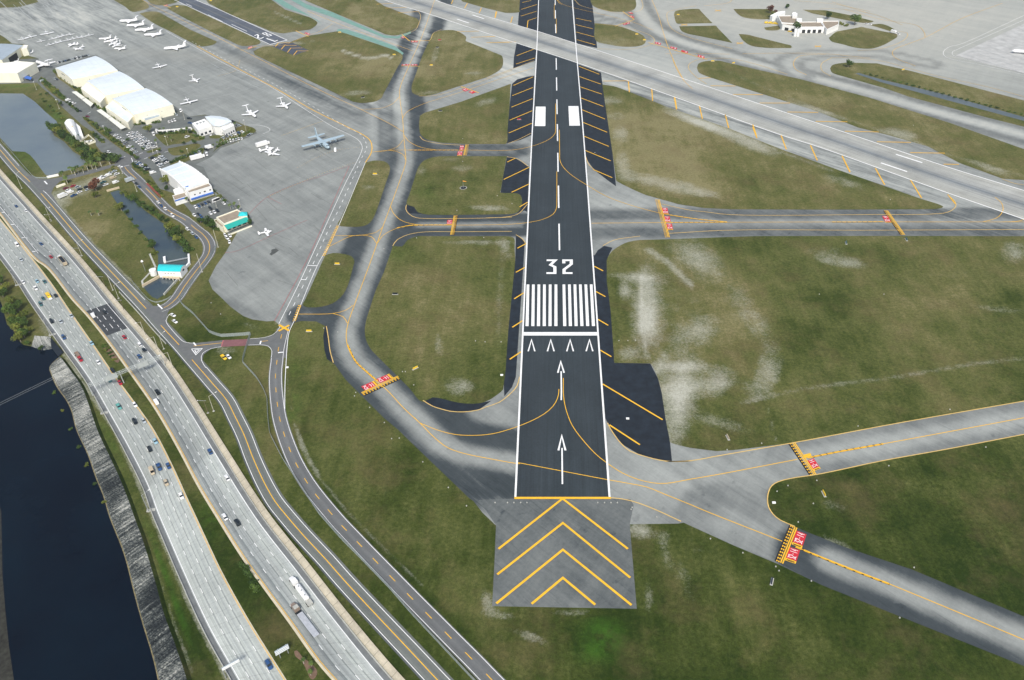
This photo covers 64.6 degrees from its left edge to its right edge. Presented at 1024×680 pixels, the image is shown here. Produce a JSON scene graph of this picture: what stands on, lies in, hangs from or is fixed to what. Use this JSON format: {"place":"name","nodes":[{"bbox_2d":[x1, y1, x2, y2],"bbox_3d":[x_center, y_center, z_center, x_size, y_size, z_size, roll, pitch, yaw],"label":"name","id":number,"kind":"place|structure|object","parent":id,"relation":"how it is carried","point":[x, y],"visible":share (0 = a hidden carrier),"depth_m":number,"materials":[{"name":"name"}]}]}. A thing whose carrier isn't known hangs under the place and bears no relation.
{"place":"outdoors","nodes":[
{"label":"outdoors","id":0,"kind":"place"},
{"bbox_2d":[0,509,13,679],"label":"river bank","id":1,"kind":"structure","parent":0,"point":[6,671],"depth_m":329.34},
{"bbox_2d":[0,0,37,7],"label":"grass verge","id":2,"kind":"object","parent":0,"point":[9,3],"depth_m":1134.88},
{"bbox_2d":[32,336,51,349],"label":"rock slope","id":3,"kind":"structure","parent":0,"point":[44,341],"depth_m":490.69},
{"bbox_2d":[0,93,85,174],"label":"pond water","id":4,"kind":"structure","parent":0,"point":[23,126],"depth_m":751.20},
{"bbox_2d":[40,77,64,100],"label":"grass verge","id":5,"kind":"object","parent":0,"point":[48,89],"depth_m":846.04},
{"bbox_2d":[51,338,62,355],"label":"rock slope","id":6,"kind":"structure","parent":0,"point":[57,350],"depth_m":484.43,"materials":[{"name":"stone"}]},
{"bbox_2d":[26,163,118,201],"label":"road junction","id":7,"kind":"object","parent":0,"point":[41,186],"visible":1,"depth_m":672.46,"materials":[{"name":"asphalt"}]},
{"bbox_2d":[0,302,157,679],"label":"river water","id":8,"kind":"structure","parent":0,"point":[71,610],"depth_m":364.63,"materials":[{"name":"liquid"}]},
{"bbox_2d":[49,358,158,679],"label":"shore edging","id":9,"kind":"object","parent":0,"point":[114,529],"visible":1,"depth_m":368.96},
{"bbox_2d":[50,357,186,679],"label":"rock slope","id":10,"kind":"structure","parent":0,"point":[169,666],"depth_m":371.79,"materials":[{"name":"stone"}]},
{"bbox_2d":[0,254,237,679],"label":"carriageway shoulder","id":11,"kind":"object","parent":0,"point":[183,579],"visible":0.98,"depth_m":390.23},
{"bbox_2d":[62,358,191,679],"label":"grass strip","id":12,"kind":"object","parent":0,"point":[166,613],"visible":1,"depth_m":367.14,"materials":[{"name":"green plant"}]},
{"bbox_2d":[0,55,256,233],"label":"parking asphalt","id":13,"kind":"structure","parent":0,"point":[49,75],"depth_m":746.21,"materials":[{"name":"asphalt"}]},
{"bbox_2d":[0,61,38,82],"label":"cream hangar","id":14,"kind":"structure","parent":13,"relation":"on","point":[16,72],"depth_m":874.54,"materials":[{"name":"metal"}]},
{"bbox_2d":[36,59,55,66],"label":"jet airplane","id":15,"kind":"object","parent":13,"relation":"on","point":[43,63],"visible":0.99,"depth_m":905.51,"materials":[{"name":"white paint"}]},
{"bbox_2d":[55,56,117,87],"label":"aircraft hangar","id":16,"kind":"structure","parent":13,"relation":"on","point":[80,73],"depth_m":863.66,"materials":[{"name":"beige metal"}]},
{"bbox_2d":[84,118,134,155],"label":"grass verge","id":17,"kind":"object","parent":13,"relation":"on","point":[101,133],"depth_m":743.15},
{"bbox_2d":[81,71,143,108],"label":"aircraft hangar","id":18,"kind":"structure","parent":13,"relation":"on","point":[103,91],"depth_m":819.25,"materials":[{"name":"beige metal"}]},
{"bbox_2d":[108,117,125,129],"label":"carport","id":19,"kind":"object","parent":13,"relation":"on","point":[116,123],"visible":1,"depth_m":759.53,"materials":[{"name":"grey metal"}]},
{"bbox_2d":[105,88,174,129],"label":"aircraft hangar","id":20,"kind":"structure","parent":13,"relation":"on","point":[145,105],"depth_m":773.84,"materials":[{"name":"beige metal"}]},
{"bbox_2d":[159,161,213,205],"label":"blue trimmed hangar","id":21,"kind":"structure","parent":13,"relation":"on","point":[185,179],"depth_m":641.05,"materials":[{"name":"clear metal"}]},
{"bbox_2d":[189,153,204,159],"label":"office trailer","id":22,"kind":"object","parent":13,"relation":"on","point":[196,156],"visible":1,"depth_m":695.22,"materials":[{"name":"white metal"}]},
{"bbox_2d":[192,116,235,135],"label":"terminal building","id":23,"kind":"structure","parent":13,"relation":"on","point":[219,125],"depth_m":738.20,"materials":[{"name":"white metal"}]},
{"bbox_2d":[214,209,251,234],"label":"tan building","id":24,"kind":"structure","parent":13,"relation":"on","point":[232,220],"depth_m":595.84,"materials":[{"name":"beige metal"}]},
{"bbox_2d":[115,0,148,11],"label":"grass verge","id":25,"kind":"object","parent":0,"point":[135,5],"depth_m":1107.65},
{"bbox_2d":[110,146,171,170],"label":"road junction","id":26,"kind":"object","parent":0,"point":[125,161],"visible":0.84,"depth_m":704.17,"materials":[{"name":"asphalt"}]},
{"bbox_2d":[0,219,285,679],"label":"carriageway shoulder","id":27,"kind":"object","parent":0,"point":[176,474],"visible":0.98,"depth_m":389.72},
{"bbox_2d":[110,190,188,298],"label":"canal water","id":28,"kind":"structure","parent":0,"point":[153,229],"depth_m":588.57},
{"bbox_2d":[148,0,178,4],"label":"grass verge","id":29,"kind":"object","parent":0,"point":[160,2],"depth_m":1114.49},
{"bbox_2d":[115,162,215,308],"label":"landside street","id":30,"kind":"structure","parent":0,"point":[206,238],"depth_m":595.42,"materials":[{"name":"asphalt"}]},
{"bbox_2d":[0,214,334,679],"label":"carriageway shoulder","id":31,"kind":"object","parent":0,"point":[242,557],"visible":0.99,"depth_m":394.16},
{"bbox_2d":[155,132,194,145],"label":"grass verge","id":32,"kind":"object","parent":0,"point":[176,138],"depth_m":734.62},
{"bbox_2d":[140,11,216,45],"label":"grass verge","id":33,"kind":"object","parent":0,"point":[171,25],"depth_m":1009.06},
{"bbox_2d":[168,143,200,155],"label":"grass verge","id":34,"kind":"object","parent":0,"point":[174,151],"depth_m":714.93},
{"bbox_2d":[170,148,203,164],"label":"grass verge","id":35,"kind":"object","parent":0,"point":[187,159],"depth_m":697.53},
{"bbox_2d":[0,176,390,679],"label":"carriageway shoulder","id":36,"kind":"object","parent":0,"point":[353,639],"visible":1,"depth_m":396.61},
{"bbox_2d":[0,169,404,679],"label":"concrete slope","id":37,"kind":"structure","parent":0,"point":[373,650],"depth_m":396.95,"materials":[{"name":"concrete"}]},
{"bbox_2d":[190,191,218,204],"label":"grass verge","id":38,"kind":"object","parent":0,"point":[197,201],"depth_m":636.07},
{"bbox_2d":[138,299,288,378],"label":"road junction","id":39,"kind":"object","parent":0,"point":[158,316],"visible":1,"depth_m":485.15,"materials":[{"name":"asphalt"}]},
{"bbox_2d":[167,5,260,45],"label":"grass verge","id":40,"kind":"object","parent":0,"point":[229,33],"depth_m":1012.83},
{"bbox_2d":[213,230,222,241],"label":"grass verge","id":41,"kind":"object","parent":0,"point":[218,235],"depth_m":589.54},
{"bbox_2d":[0,143,453,679],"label":"frontage road","id":42,"kind":"structure","parent":0,"point":[413,654],"depth_m":388.06,"materials":[{"name":"asphalt"}]},
{"bbox_2d":[221,339,246,346],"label":"red road surface","id":43,"kind":"object","parent":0,"point":[236,342],"visible":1,"depth_m":484.90,"materials":[{"name":"asphalt"}]},
{"bbox_2d":[213,127,255,151],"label":"grass verge","id":44,"kind":"object","parent":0,"point":[244,135],"depth_m":733.63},
{"bbox_2d":[178,0,296,53],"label":"runway","id":45,"kind":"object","parent":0,"point":[263,35],"visible":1,"depth_m":1024.53,"materials":[{"name":"asphalt"}]},
{"bbox_2d":[235,125,250,132],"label":"grass verge","id":46,"kind":"object","parent":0,"point":[240,128],"depth_m":747.77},
{"bbox_2d":[207,0,316,32],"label":"grass field","id":47,"kind":"structure","parent":0,"point":[271,15],"depth_m":1046.55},
{"bbox_2d":[273,42,308,54],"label":"blast pad","id":48,"kind":"object","parent":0,"point":[294,47],"visible":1,"depth_m":933.30,"materials":[{"name":"asphalt"}]},
{"bbox_2d":[274,0,318,21],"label":"green shoulder","id":49,"kind":"object","parent":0,"point":[285,4],"visible":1,"depth_m":1076.20},
{"bbox_2d":[323,326,332,362],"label":"runway shoulder","id":50,"kind":"object","parent":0,"point":[326,347],"visible":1,"depth_m":479.32},
{"bbox_2d":[254,31,402,102],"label":"grass field","id":51,"kind":"structure","parent":0,"point":[350,67],"depth_m":887.16,"materials":[{"name":"plant"}]},
{"bbox_2d":[303,253,354,306],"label":"grass field","id":52,"kind":"structure","parent":0,"point":[330,283],"depth_m":536.10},
{"bbox_2d":[197,326,505,679],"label":"service road","id":53,"kind":"structure","parent":0,"point":[457,644],"depth_m":361.15,"materials":[{"name":"asphalt"}]},
{"bbox_2d":[292,0,410,37],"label":"taxiway","id":54,"kind":"structure","parent":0,"point":[322,11],"depth_m":1027.29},
{"bbox_2d":[306,0,418,34],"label":"grass field","id":55,"kind":"structure","parent":0,"point":[376,15],"depth_m":1031.99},
{"bbox_2d":[338,161,389,226],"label":"grass field","id":56,"kind":"structure","parent":0,"point":[362,206],"depth_m":632.35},
{"bbox_2d":[337,29,402,53],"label":"green shoulder","id":57,"kind":"object","parent":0,"point":[361,36],"visible":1,"depth_m":954.01},
{"bbox_2d":[406,205,421,213],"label":"runway shoulder","id":58,"kind":"object","parent":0,"point":[411,209],"visible":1,"depth_m":612.06},
{"bbox_2d":[365,236,514,403],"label":"grass field","id":59,"kind":"structure","parent":0,"point":[441,312],"depth_m":500.77,"materials":[{"name":"plant"}]},
{"bbox_2d":[411,30,502,95],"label":"grass field","id":60,"kind":"structure","parent":0,"point":[456,59],"depth_m":871.37,"materials":[{"name":"plant"}]},
{"bbox_2d":[407,156,521,214],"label":"grass field","id":61,"kind":"structure","parent":0,"point":[438,182],"depth_m":637.84,"materials":[{"name":"plant"}]},
{"bbox_2d":[419,84,510,143],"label":"grass field","id":62,"kind":"structure","parent":0,"point":[482,118],"depth_m":745.78,"materials":[{"name":"plant"}]},
{"bbox_2d":[461,0,519,12],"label":"grass verge","id":63,"kind":"object","parent":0,"point":[508,6],"depth_m":1051.87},
{"bbox_2d":[0,0,1023,665],"bbox_3d":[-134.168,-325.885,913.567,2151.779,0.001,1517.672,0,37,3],"label":"airfield pavement","id":64,"kind":"structure","parent":0,"point":[252,286],"depth_m":625.87,"materials":[{"name":"concrete"}]},
{"bbox_2d":[164,40,185,49],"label":"jet airplane","id":65,"kind":"object","parent":64,"relation":"on","point":[176,47],"visible":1,"depth_m":940.83,"materials":[{"name":"white paint"}]},
{"bbox_2d":[302,127,343,148],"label":"transport airplane","id":66,"kind":"object","parent":64,"relation":"on","point":[321,142],"visible":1,"depth_m":707.30,"materials":[{"name":"grey paint"}]},
{"bbox_2d":[0,43,1023,679],"bbox_3d":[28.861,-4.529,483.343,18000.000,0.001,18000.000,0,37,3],"label":"ground","id":67,"kind":"structure","parent":0,"point":[710,607],"depth_m":351.63,"materials":[{"name":"green plant"}]},
{"bbox_2d":[7,303,16,314],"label":"tree","id":68,"kind":"object","parent":67,"relation":"on","point":[11,309],"visible":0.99,"depth_m":511.03,"materials":[{"name":"green plant"}]},
{"bbox_2d":[7,316,19,324],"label":"tree","id":69,"kind":"object","parent":67,"relation":"on","point":[10,320],"visible":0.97,"depth_m":501.49,"materials":[{"name":"green plant"}]},
{"bbox_2d":[0,44,29,62],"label":"aircraft hangar","id":70,"kind":"structure","parent":67,"relation":"on","point":[15,50],"depth_m":932.33,"materials":[{"name":"beige metal"}]},
{"bbox_2d":[10,331,22,341],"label":"tree","id":71,"kind":"object","parent":67,"relation":"on","point":[17,336],"visible":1,"depth_m":489.34,"materials":[{"name":"green plant"}]},
{"bbox_2d":[18,316,27,326],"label":"tree","id":72,"kind":"object","parent":67,"relation":"on","point":[22,322],"visible":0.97,"depth_m":501.29,"materials":[{"name":"green plant"}]},
{"bbox_2d":[64,119,83,141],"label":"white tent hall","id":73,"kind":"structure","parent":67,"relation":"on","point":[73,128],"depth_m":746.55,"materials":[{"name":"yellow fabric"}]},
{"bbox_2d":[87,178,99,190],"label":"tree","id":74,"kind":"object","parent":67,"relation":"on","point":[93,184],"visible":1,"depth_m":650.02,"materials":[{"name":"red plant"}]},
{"bbox_2d":[0,259,230,679],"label":"concrete barrier","id":75,"kind":"object","parent":67,"relation":"on","point":[141,485],"visible":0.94,"depth_m":387.98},
{"bbox_2d":[87,354,164,395],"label":"sign gantry","id":76,"kind":"object","parent":67,"relation":"on","point":[115,375],"visible":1,"depth_m":454.91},
{"bbox_2d":[0,220,284,679],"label":"carriageway","id":77,"kind":"structure","parent":67,"relation":"on","point":[232,631],"depth_m":388.16,"materials":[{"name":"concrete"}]},
{"bbox_2d":[119,291,165,343],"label":"concrete barrier","id":78,"kind":"object","parent":67,"relation":"on","point":[143,318],"visible":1,"depth_m":506.85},
{"bbox_2d":[157,264,187,280],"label":"pump station","id":79,"kind":"object","parent":67,"relation":"on","point":[178,271],"visible":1,"depth_m":544.05,"materials":[{"name":"white metal"}]},
{"bbox_2d":[169,225,180,233],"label":"tree","id":80,"kind":"object","parent":67,"relation":"on","point":[175,229],"visible":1,"depth_m":586.84,"materials":[{"name":"green plant"}]},
{"bbox_2d":[0,180,383,679],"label":"carriageway","id":81,"kind":"structure","parent":67,"relation":"on","point":[337,653],"depth_m":397.17,"materials":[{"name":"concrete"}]},
{"bbox_2d":[87,303,126,334],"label":"patched asphalt","id":82,"kind":"structure","parent":81,"relation":"on","point":[108,322],"depth_m":508.21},
{"bbox_2d":[289,576,312,606],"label":"tanker truck","id":83,"kind":"object","parent":81,"relation":"on","point":[293,580],"visible":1,"depth_m":340.10,"materials":[{"name":"white paint"}]},
{"bbox_2d":[290,602,318,637],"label":"truck","id":84,"kind":"object","parent":81,"relation":"on","point":[306,622],"visible":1,"depth_m":330.63,"materials":[{"name":"white paint"}]},
{"bbox_2d":[0,175,392,679],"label":"concrete barrier","id":85,"kind":"object","parent":67,"relation":"on","point":[381,667],"visible":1,"depth_m":400.37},
{"bbox_2d":[178,242,217,301],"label":"chain link fence","id":86,"kind":"object","parent":67,"relation":"on","point":[195,275],"visible":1,"depth_m":547.60,"materials":[{"name":"grey metal"}]},
{"bbox_2d":[179,299,250,336],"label":"chain link fence","id":87,"kind":"object","parent":67,"relation":"on","point":[228,335],"visible":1,"depth_m":490.47,"materials":[{"name":"grey metal"}]},
{"bbox_2d":[221,658,239,678],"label":"overhead sign","id":88,"kind":"object","parent":67,"relation":"on","point":[230,664],"visible":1,"depth_m":309.56,"materials":[{"name":"grey metal"}]},
{"bbox_2d":[274,644,288,657],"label":"road sign","id":89,"kind":"object","parent":67,"relation":"on","point":[281,649],"visible":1,"depth_m":316.62,"materials":[{"name":"grey metal"}]},
{"bbox_2d":[294,650,316,679],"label":"mulch bed","id":90,"kind":"object","parent":67,"relation":"on","point":[312,675],"visible":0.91,"depth_m":315.51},
{"bbox_2d":[242,333,474,679],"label":"chain link fence","id":91,"kind":"object","parent":67,"relation":"on","point":[408,609],"visible":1,"depth_m":354.81,"materials":[{"name":"grey metal"}]},
{"bbox_2d":[425,397,489,411],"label":"runway shoulder","id":92,"kind":"object","parent":67,"relation":"on","point":[444,404],"visible":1,"depth_m":434.18},
{"bbox_2d":[479,499,636,608],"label":"blast pad","id":93,"kind":"object","parent":67,"relation":"on","point":[510,518],"visible":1,"depth_m":354.93,"materials":[{"name":"asphalt"}]},
{"bbox_2d":[593,246,671,460],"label":"runway shoulder","id":94,"kind":"object","parent":67,"relation":"on","point":[639,384],"visible":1,"depth_m":436.18},
{"bbox_2d":[674,9,711,23],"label":"grass verge","id":95,"kind":"object","parent":67,"relation":"on","point":[685,16],"depth_m":982.33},
{"bbox_2d":[386,0,1023,218],"bbox_3d":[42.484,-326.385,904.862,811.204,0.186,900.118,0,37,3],"label":"crossing runway","id":96,"kind":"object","parent":67,"relation":"on","point":[968,186],"visible":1,"depth_m":735.13,"materials":[{"name":"asphalt"}]},
{"bbox_2d":[679,26,731,42],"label":"grass verge","id":97,"kind":"object","parent":67,"relation":"on","point":[713,32],"depth_m":934.40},
{"bbox_2d":[734,9,775,18],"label":"grass verge","id":98,"kind":"object","parent":67,"relation":"on","point":[756,13],"depth_m":986.40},
{"bbox_2d":[739,34,791,47],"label":"grass verge","id":99,"kind":"object","parent":67,"relation":"on","point":[755,41],"depth_m":896.63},
{"bbox_2d":[770,11,838,34],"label":"fire station","id":100,"kind":"object","parent":67,"relation":"on","point":[786,23],"visible":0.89,"depth_m":927.63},
{"bbox_2d":[805,10,872,22],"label":"grass verge","id":101,"kind":"object","parent":67,"relation":"on","point":[837,15],"depth_m":968.50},
{"bbox_2d":[829,27,896,48],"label":"grass verge","id":102,"kind":"object","parent":67,"relation":"on","point":[863,37],"depth_m":900.03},
{"bbox_2d":[872,24,893,30],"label":"grass verge","id":103,"kind":"object","parent":67,"relation":"on","point":[885,27],"depth_m":929.38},
{"bbox_2d":[0,0,1023,639],"bbox_3d":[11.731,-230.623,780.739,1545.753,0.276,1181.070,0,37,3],"label":"runway markings","id":104,"kind":"object","parent":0,"point":[562,448],"visible":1,"depth_m":504.80,"materials":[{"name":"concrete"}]},
{"bbox_2d":[504,235,524,395],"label":"runway shoulder","id":105,"kind":"object","parent":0,"point":[512,351],"visible":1,"depth_m":494.98},
{"bbox_2d":[501,157,528,212],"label":"runway shoulder","id":106,"kind":"object","parent":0,"point":[515,181],"visible":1,"depth_m":646.32},
{"bbox_2d":[507,76,533,142],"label":"runway shoulder","id":107,"kind":"object","parent":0,"point":[524,107],"visible":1,"depth_m":764.07},
{"bbox_2d":[513,44,535,67],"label":"runway shoulder","id":108,"kind":"object","parent":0,"point":[525,56],"visible":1,"depth_m":887.54},
{"bbox_2d":[516,0,537,49],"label":"runway shoulder","id":109,"kind":"object","parent":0,"point":[528,17],"visible":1,"depth_m":1012.16},
{"bbox_2d":[573,0,596,47],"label":"runway shoulder","id":110,"kind":"object","parent":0,"point":[580,13],"visible":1,"depth_m":977.44},
{"bbox_2d":[578,64,615,185],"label":"runway shoulder","id":111,"kind":"object","parent":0,"point":[601,164],"visible":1,"depth_m":729.89},
{"bbox_2d":[591,0,635,11],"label":"grass verge","id":112,"kind":"object","parent":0,"point":[618,5],"depth_m":1033.63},
{"bbox_2d":[594,23,645,46],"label":"grass verge","id":113,"kind":"object","parent":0,"point":[609,34],"depth_m":930.81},
{"bbox_2d":[602,85,942,209],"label":"grass field","id":114,"kind":"structure","parent":0,"point":[660,151],"depth_m":648.70,"materials":[{"name":"plant"}]},
{"bbox_2d":[607,236,1023,450],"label":"grass field","id":115,"kind":"structure","parent":0,"point":[744,342],"depth_m":477.60,"materials":[{"name":"plant"}]},
{"bbox_2d":[697,61,1023,179],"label":"grass field","id":116,"kind":"structure","parent":0,"point":[984,153],"depth_m":720.51,"materials":[{"name":"plant"}]},
{"bbox_2d":[768,435,1023,615],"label":"grass field","id":117,"kind":"structure","parent":0,"point":[953,517],"depth_m":366.98,"materials":[{"name":"plant"}]},
{"bbox_2d":[830,63,1023,126],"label":"grass field","id":118,"kind":"structure","parent":0,"point":[958,90],"depth_m":771.79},
{"bbox_2d":[855,73,1023,120],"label":"ditch water","id":119,"kind":"structure","parent":0,"point":[952,99],"depth_m":753.11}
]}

